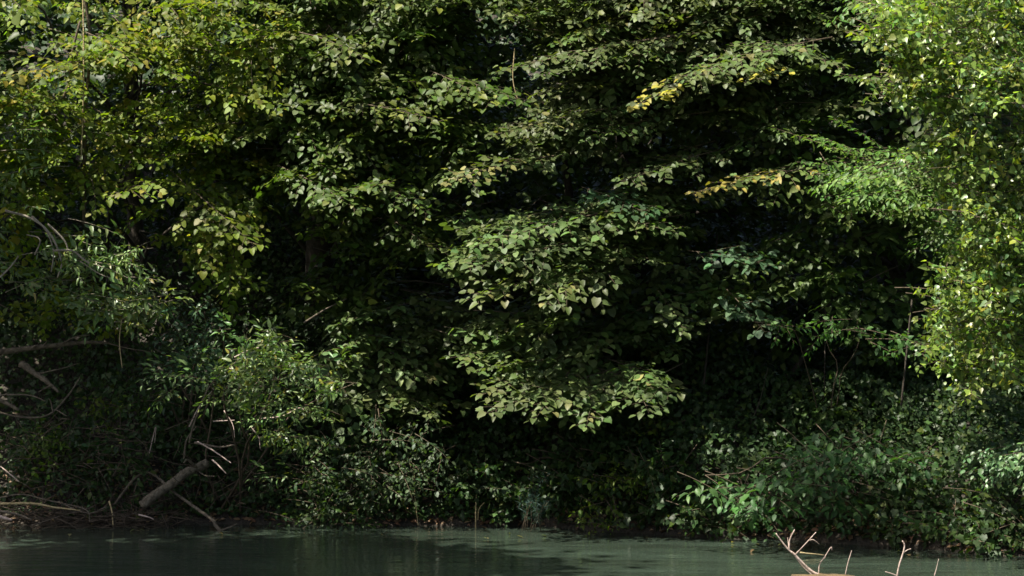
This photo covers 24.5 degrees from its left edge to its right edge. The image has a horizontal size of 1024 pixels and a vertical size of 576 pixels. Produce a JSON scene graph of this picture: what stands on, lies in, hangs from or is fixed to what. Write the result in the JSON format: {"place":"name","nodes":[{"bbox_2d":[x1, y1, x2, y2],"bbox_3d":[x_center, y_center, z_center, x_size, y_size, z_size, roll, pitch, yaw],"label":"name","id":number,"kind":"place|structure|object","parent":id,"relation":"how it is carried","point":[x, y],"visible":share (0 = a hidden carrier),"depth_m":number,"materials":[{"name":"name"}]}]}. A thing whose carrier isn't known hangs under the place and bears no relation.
{"place":"outdoors","nodes":[
{"label":"outdoors","id":0,"kind":"place"},
{"bbox_2d":[0,524,1023,575],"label":"river water","id":1,"kind":"structure","parent":0,"point":[211,550],"depth_m":15.96,"materials":[{"name":"green liquid"}]},
{"bbox_2d":[114,471,236,529],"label":"forked branch","id":2,"kind":"object","parent":1,"relation":"in","point":[216,526],"visible":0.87,"depth_m":17.71,"materials":[{"name":"brown wood"}]},
{"bbox_2d":[475,495,476,527],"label":"reed stem","id":3,"kind":"object","parent":1,"relation":"in","point":[475,512],"visible":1,"depth_m":17.69,"materials":[{"name":"plant"}]},
{"bbox_2d":[0,523,984,555],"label":"floating leaves","id":4,"kind":"object","parent":1,"relation":"on","point":[509,533],"visible":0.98,"depth_m":17.07,"materials":[{"name":"green plant"}]},
{"bbox_2d":[516,471,553,531],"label":"feathery plant","id":5,"kind":"object","parent":1,"relation":"on","point":[528,501],"visible":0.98,"depth_m":17.42,"materials":[{"name":"green plant"}]},
{"bbox_2d":[800,552,823,555],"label":"floating twig","id":6,"kind":"object","parent":1,"relation":"on","point":[811,553],"visible":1,"depth_m":15.80,"materials":[{"name":"beige wood"}]},
{"bbox_2d":[791,573,853,575],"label":"silt mound","id":7,"kind":"object","parent":1,"relation":"in","point":[819,574],"visible":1,"depth_m":14.77,"materials":[{"name":"brown soil"}]},
{"bbox_2d":[776,529,818,573],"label":"snag branch","id":8,"kind":"object","parent":7,"relation":"on","point":[803,564],"visible":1,"depth_m":14.79,"materials":[{"name":"brown wood"}]},
{"bbox_2d":[818,547,831,572],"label":"snag twig","id":9,"kind":"object","parent":7,"relation":"on","point":[822,560],"visible":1,"depth_m":14.80,"materials":[{"name":"brown wood"}]},
{"bbox_2d":[885,540,910,575],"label":"snag twig","id":10,"kind":"object","parent":1,"relation":"in","point":[904,551],"visible":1,"depth_m":14.80,"materials":[{"name":"brown wood"}]},
{"bbox_2d":[0,0,1023,555],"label":"river bank","id":11,"kind":"structure","parent":0,"point":[674,530],"depth_m":18.40,"materials":[{"name":"brown soil"}]},
{"bbox_2d":[0,398,19,410],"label":"dead branch","id":12,"kind":"object","parent":11,"relation":"on","point":[4,402],"visible":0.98,"depth_m":18.07,"materials":[{"name":"brown wood"}]},
{"bbox_2d":[0,466,19,481],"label":"dead branch","id":13,"kind":"object","parent":11,"relation":"on","point":[9,473],"visible":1,"depth_m":17.84,"materials":[{"name":"brown wood"}]},
{"bbox_2d":[0,3,58,97],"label":"riverside tree","id":14,"kind":"object","parent":11,"relation":"on","point":[12,35],"visible":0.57,"depth_m":18.33,"materials":[{"name":"green plant"}]},
{"bbox_2d":[18,361,79,392],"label":"branch","id":15,"kind":"object","parent":11,"relation":"on","point":[25,366],"visible":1,"depth_m":18.27,"materials":[{"name":"brown wood"}]},
{"bbox_2d":[20,418,79,485],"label":"bank weed","id":16,"kind":"object","parent":11,"relation":"on","point":[56,441],"visible":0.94,"depth_m":17.94,"materials":[{"name":"green plant"}]},
{"bbox_2d":[0,411,109,490],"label":"bank shrub","id":17,"kind":"object","parent":11,"relation":"on","point":[28,446],"visible":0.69,"depth_m":18.21,"materials":[{"name":"green plant"}]},
{"bbox_2d":[0,377,79,418],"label":"bent branch","id":18,"kind":"object","parent":17,"relation":"on","point":[53,411],"visible":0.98,"depth_m":18.14,"materials":[{"name":"brown wood"}]},
{"bbox_2d":[0,394,44,400],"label":"dead branch","id":19,"kind":"object","parent":18,"relation":"on","point":[20,395],"visible":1,"depth_m":18.17,"materials":[{"name":"brown wood"}]},
{"bbox_2d":[0,0,186,225],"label":"woodland tree","id":20,"kind":"object","parent":11,"relation":"on","point":[102,107],"visible":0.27,"depth_m":19.77,"materials":[{"name":"green plant"}]},
{"bbox_2d":[0,108,196,345],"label":"willow tree","id":21,"kind":"object","parent":11,"relation":"on","point":[121,298],"visible":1,"depth_m":17.25,"materials":[{"name":"green plant"}]},
{"bbox_2d":[119,320,122,367],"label":"hanging vine","id":22,"kind":"object","parent":21,"relation":"hanging from","point":[119,343],"visible":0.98,"depth_m":17.30,"materials":[{"name":"brown plant"}]},
{"bbox_2d":[46,423,159,518],"bbox_3d":[-3.109,1.376,18.134,0.873,0.722,0.894,0,0,0],"label":"bank shrub","id":23,"kind":"object","parent":11,"relation":"on","point":[93,483],"visible":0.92,"depth_m":17.92,"materials":[{"name":"green plant"}]},
{"bbox_2d":[0,0,321,347],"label":"broadleaf tree","id":24,"kind":"object","parent":11,"relation":"on","point":[231,88],"visible":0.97,"depth_m":17.74,"materials":[{"name":"green plant"}]},
{"bbox_2d":[80,0,84,159],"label":"hanging vine","id":25,"kind":"object","parent":24,"relation":"hanging from","point":[83,76],"visible":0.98,"depth_m":17.40,"materials":[{"name":"brown plant"}]},
{"bbox_2d":[108,381,218,462],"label":"bank shrub","id":26,"kind":"object","parent":11,"relation":"on","point":[147,398],"visible":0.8,"depth_m":18.11,"materials":[{"name":"green plant"}]},
{"bbox_2d":[139,459,214,508],"bbox_3d":[-2.516,1.463,17.699,0.555,0.377,0.160,0,0,-16],"label":"fallen log","id":27,"kind":"object","parent":11,"relation":"on","point":[146,501],"visible":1,"depth_m":17.68,"materials":[{"name":"brown wood"}]},
{"bbox_2d":[145,293,246,459],"bbox_3d":[-2.372,0.696,17.903,0.809,1.318,1.104,0,0,0],"label":"willow bush","id":28,"kind":"object","parent":11,"relation":"on","point":[204,338],"visible":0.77,"depth_m":17.81,"materials":[{"name":"green plant"}]},
{"bbox_2d":[197,441,230,462],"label":"dead twig","id":29,"kind":"object","parent":11,"relation":"on","point":[213,451],"visible":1,"depth_m":17.51,"materials":[{"name":"brown wood"}]},
{"bbox_2d":[194,442,234,447],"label":"dead twig","id":30,"kind":"object","parent":29,"relation":"on","point":[208,445],"visible":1,"depth_m":17.55,"materials":[{"name":"brown wood"}]},
{"bbox_2d":[212,459,225,473],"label":"dead twig","id":31,"kind":"object","parent":11,"relation":"on","point":[216,463],"visible":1,"depth_m":17.45,"materials":[{"name":"brown wood"}]},
{"bbox_2d":[138,311,366,511],"bbox_3d":[-1.886,0.936,17.280,1.702,1.541,1.488,0,0,18],"label":"willow bush","id":32,"kind":"object","parent":11,"relation":"on","point":[248,352],"visible":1,"depth_m":17.07,"materials":[{"name":"green plant"}]},
{"bbox_2d":[0,0,513,243],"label":"woodland tree","id":33,"kind":"object","parent":11,"relation":"on","point":[50,55],"visible":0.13,"depth_m":20.12,"materials":[{"name":"green plant"}]},
{"bbox_2d":[241,457,361,528],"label":"bank shrub","id":34,"kind":"object","parent":11,"relation":"on","point":[314,515],"visible":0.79,"depth_m":17.86,"materials":[{"name":"green plant"}]},
{"bbox_2d":[277,455,389,529],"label":"bank shrub","id":35,"kind":"object","parent":11,"relation":"on","point":[337,509],"visible":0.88,"depth_m":17.69,"materials":[{"name":"green plant"}]},
{"bbox_2d":[165,0,538,354],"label":"broadleaf tree","id":36,"kind":"object","parent":11,"relation":"on","point":[332,173],"visible":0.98,"depth_m":17.77,"materials":[{"name":"green plant"}]},
{"bbox_2d":[303,298,346,322],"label":"dead twig","id":37,"kind":"object","parent":36,"relation":"attached to","point":[310,318],"visible":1,"depth_m":17.77,"materials":[{"name":"brown wood"}]},
{"bbox_2d":[512,48,519,105],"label":"hanging vine","id":38,"kind":"object","parent":36,"relation":"hanging from","point":[512,73],"visible":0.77,"depth_m":17.60,"materials":[{"name":"brown plant"}]},
{"bbox_2d":[290,401,455,516],"bbox_3d":[-1.053,1.281,17.736,1.286,0.879,0.860,0,0,0],"label":"bramble bush","id":39,"kind":"object","parent":11,"relation":"on","point":[410,479],"visible":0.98,"depth_m":17.63,"materials":[{"name":"green plant"}]},
{"bbox_2d":[414,473,417,523],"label":"hanging vine","id":40,"kind":"object","parent":39,"relation":"hanging from","point":[415,501],"visible":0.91,"depth_m":17.69,"materials":[{"name":"brown plant"}]},
{"bbox_2d":[141,0,814,215],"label":"woodland tree","id":41,"kind":"object","parent":11,"relation":"on","point":[519,73],"visible":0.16,"depth_m":19.97,"materials":[{"name":"green plant"}]},
{"bbox_2d":[433,450,541,528],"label":"bank shrub","id":42,"kind":"object","parent":11,"relation":"on","point":[507,497],"visible":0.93,"depth_m":17.75,"materials":[{"name":"green plant"}]},
{"bbox_2d":[0,460,1022,550],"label":"leaf litter","id":43,"kind":"object","parent":11,"relation":"on","point":[850,537],"visible":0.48,"depth_m":17.89,"materials":[{"name":"brown plant"}]},
{"bbox_2d":[568,495,624,536],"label":"bank weed","id":44,"kind":"object","parent":43,"relation":"on","point":[590,506],"visible":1,"depth_m":17.17,"materials":[{"name":"green plant"}]},
{"bbox_2d":[896,465,1023,558],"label":"leafy shrub","id":45,"kind":"object","parent":43,"relation":"on","point":[975,539],"visible":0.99,"depth_m":15.88,"materials":[{"name":"green plant"}]},
{"bbox_2d":[960,437,1023,492],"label":"elm bush","id":46,"kind":"object","parent":43,"relation":"on","point":[1002,461],"visible":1,"depth_m":15.01,"materials":[{"name":"green plant"}]},
{"bbox_2d":[0,0,1023,549],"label":"undergrowth","id":47,"kind":"object","parent":11,"relation":"on","point":[998,400],"visible":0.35,"depth_m":18.16,"materials":[{"name":"green plant"}]},
{"bbox_2d":[0,335,150,354],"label":"fallen limb","id":48,"kind":"object","parent":47,"relation":"on","point":[3,351],"visible":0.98,"depth_m":18.48,"materials":[{"name":"brown wood"}]},
{"bbox_2d":[750,368,767,423],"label":"bare stem","id":49,"kind":"object","parent":47,"relation":"on","point":[761,396],"visible":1,"depth_m":17.71,"materials":[{"name":"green plant"}]},
{"bbox_2d":[0,392,1023,548],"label":"twig litter","id":50,"kind":"object","parent":11,"relation":"on","point":[125,518],"visible":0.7,"depth_m":17.82,"materials":[{"name":"brown wood"}]},
{"bbox_2d":[0,515,11,520],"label":"driftwood stick","id":51,"kind":"object","parent":50,"relation":"on","point":[5,518],"visible":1,"depth_m":17.58,"materials":[{"name":"brown wood"}]},
{"bbox_2d":[0,510,32,520],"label":"driftwood stick","id":52,"kind":"object","parent":50,"relation":"on","point":[12,513],"visible":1,"depth_m":17.62,"materials":[{"name":"brown wood"}]},
{"bbox_2d":[0,502,79,510],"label":"driftwood stick","id":53,"kind":"object","parent":50,"relation":"on","point":[19,503],"visible":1,"depth_m":17.66,"materials":[{"name":"brown wood"}]},
{"bbox_2d":[0,494,89,521],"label":"driftwood stick","id":54,"kind":"object","parent":50,"relation":"on","point":[47,500],"visible":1,"depth_m":17.74,"materials":[{"name":"brown wood"}]},
{"bbox_2d":[32,507,91,525],"bbox_3d":[-3.364,1.707,17.691,0.457,0.134,0.020,0,0,-17],"label":"driftwood stick","id":55,"kind":"object","parent":50,"relation":"on","point":[58,516],"visible":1,"depth_m":17.68,"materials":[{"name":"brown wood"}]},
{"bbox_2d":[58,501,106,513],"bbox_3d":[-3.224,1.643,17.706,0.376,0.090,0.045,0,0,8],"label":"driftwood stick","id":56,"kind":"object","parent":50,"relation":"on","point":[82,511],"visible":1,"depth_m":17.69,"materials":[{"name":"brown wood"}]},
{"bbox_2d":[108,501,113,524],"bbox_3d":[-3.004,1.688,17.726,0.016,0.173,0.166,0,0,-21],"label":"driftwood stick","id":57,"kind":"object","parent":50,"relation":"on","point":[111,511],"visible":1,"depth_m":17.73,"materials":[{"name":"brown wood"}]},
{"bbox_2d":[149,427,155,452],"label":"dead twig","id":58,"kind":"object","parent":50,"relation":"on","point":[152,438],"visible":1,"depth_m":17.90,"materials":[{"name":"brown wood"}]},
{"bbox_2d":[183,426,196,458],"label":"dead twig","id":59,"kind":"object","parent":50,"relation":"on","point":[184,453],"visible":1,"depth_m":17.80,"materials":[{"name":"brown wood"}]},
{"bbox_2d":[189,389,213,426],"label":"dead twig","id":60,"kind":"object","parent":50,"relation":"on","point":[196,412],"visible":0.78,"depth_m":17.69,"materials":[{"name":"brown wood"}]},
{"bbox_2d":[188,359,238,442],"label":"dead twig","id":61,"kind":"object","parent":50,"relation":"on","point":[190,437],"visible":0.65,"depth_m":17.64,"materials":[{"name":"brown wood"}]},
{"bbox_2d":[302,148,820,443],"bbox_3d":[0.383,0.031,17.648,4.072,2.282,2.325,0,0,0],"label":"linden tree","id":62,"kind":"object","parent":11,"relation":"on","point":[602,246],"visible":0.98,"depth_m":17.45,"materials":[{"name":"green plant"}]},
{"bbox_2d":[513,431,624,515],"bbox_3d":[0.474,1.420,17.664,0.916,0.697,0.842,0,0,10],"label":"bank shrub","id":63,"kind":"object","parent":11,"relation":"on","point":[556,476],"visible":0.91,"depth_m":17.56,"materials":[{"name":"green plant"}]},
{"bbox_2d":[573,457,630,503],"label":"bank weed","id":64,"kind":"object","parent":11,"relation":"on","point":[608,479],"visible":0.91,"depth_m":17.26,"materials":[{"name":"green plant"}]},
{"bbox_2d":[551,414,673,475],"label":"bank shrub","id":65,"kind":"object","parent":11,"relation":"on","point":[613,441],"visible":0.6,"depth_m":17.68,"materials":[{"name":"green plant"}]},
{"bbox_2d":[247,0,1021,270],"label":"woodland tree","id":66,"kind":"object","parent":11,"relation":"on","point":[737,232],"visible":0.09,"depth_m":19.56,"materials":[{"name":"green plant"}]},
{"bbox_2d":[613,464,679,499],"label":"bank weed","id":67,"kind":"object","parent":11,"relation":"on","point":[630,482],"visible":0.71,"depth_m":17.18,"materials":[{"name":"green plant"}]},
{"bbox_2d":[600,432,700,528],"bbox_3d":[1.034,1.392,17.347,0.757,0.705,0.931,0,0,37],"label":"bank shrub","id":68,"kind":"object","parent":11,"relation":"on","point":[652,480],"visible":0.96,"depth_m":17.11,"materials":[{"name":"green plant"}]},
{"bbox_2d":[623,406,685,445],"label":"bank weed","id":69,"kind":"object","parent":11,"relation":"on","point":[653,431],"visible":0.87,"depth_m":17.61,"materials":[{"name":"green plant"}]},
{"bbox_2d":[438,0,890,306],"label":"linden tree","id":70,"kind":"object","parent":11,"relation":"on","point":[622,36],"visible":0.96,"depth_m":17.61,"materials":[{"name":"green plant"}]},
{"bbox_2d":[660,464,766,542],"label":"bank shrub","id":71,"kind":"object","parent":11,"relation":"on","point":[694,512],"visible":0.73,"depth_m":16.89,"materials":[{"name":"green plant"}]},
{"bbox_2d":[758,297,833,417],"bbox_3d":[2.096,0.672,18.097,0.903,1.203,0.072,0,0,-27],"label":"leaning trunk","id":72,"kind":"object","parent":11,"relation":"on","point":[805,351],"visible":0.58,"depth_m":18.16,"materials":[{"name":"brown plant"}]},
{"bbox_2d":[671,420,942,541],"bbox_3d":[2.070,1.343,16.271,1.837,0.805,1.271,0,0,-37],"label":"leafy shrub","id":73,"kind":"object","parent":11,"relation":"on","point":[798,488],"visible":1,"depth_m":16.30,"materials":[{"name":"green plant"}]},
{"bbox_2d":[823,306,825,401],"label":"bare stem","id":74,"kind":"object","parent":11,"relation":"on","point":[824,361],"visible":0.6,"depth_m":17.71,"materials":[{"name":"brown plant"}]},
{"bbox_2d":[660,0,1023,439],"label":"woodland tree","id":75,"kind":"object","parent":11,"relation":"on","point":[894,134],"visible":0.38,"depth_m":17.84,"materials":[{"name":"green plant"}]},
{"bbox_2d":[753,314,930,421],"bbox_3d":[2.328,0.676,16.900,1.008,0.984,1.106,0,0,-41],"label":"sapling","id":76,"kind":"object","parent":11,"relation":"on","point":[898,340],"visible":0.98,"depth_m":16.93,"materials":[{"name":"green plant"}]},
{"bbox_2d":[714,0,1023,277],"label":"woodland tree","id":77,"kind":"object","parent":11,"relation":"on","point":[849,259],"visible":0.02,"depth_m":18.84,"materials":[{"name":"green plant"}]},
{"bbox_2d":[766,0,1012,279],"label":"elm tree","id":78,"kind":"object","parent":11,"relation":"on","point":[881,186],"visible":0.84,"depth_m":15.76,"materials":[{"name":"green plant"}]},
{"bbox_2d":[849,466,960,549],"bbox_3d":[2.752,1.537,16.498,0.809,0.633,0.811,0,0,-18],"label":"bank shrub","id":79,"kind":"object","parent":11,"relation":"on","point":[895,501],"visible":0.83,"depth_m":16.31,"materials":[{"name":"green plant"}]},
{"bbox_2d":[900,298,912,405],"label":"bare stem","id":80,"kind":"object","parent":11,"relation":"on","point":[902,392],"visible":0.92,"depth_m":17.10,"materials":[{"name":"brown plant"}]},
{"bbox_2d":[845,0,1023,418],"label":"poplar tree","id":81,"kind":"object","parent":11,"relation":"on","point":[992,286],"visible":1,"depth_m":15.03,"materials":[{"name":"green plant"}]}
]}

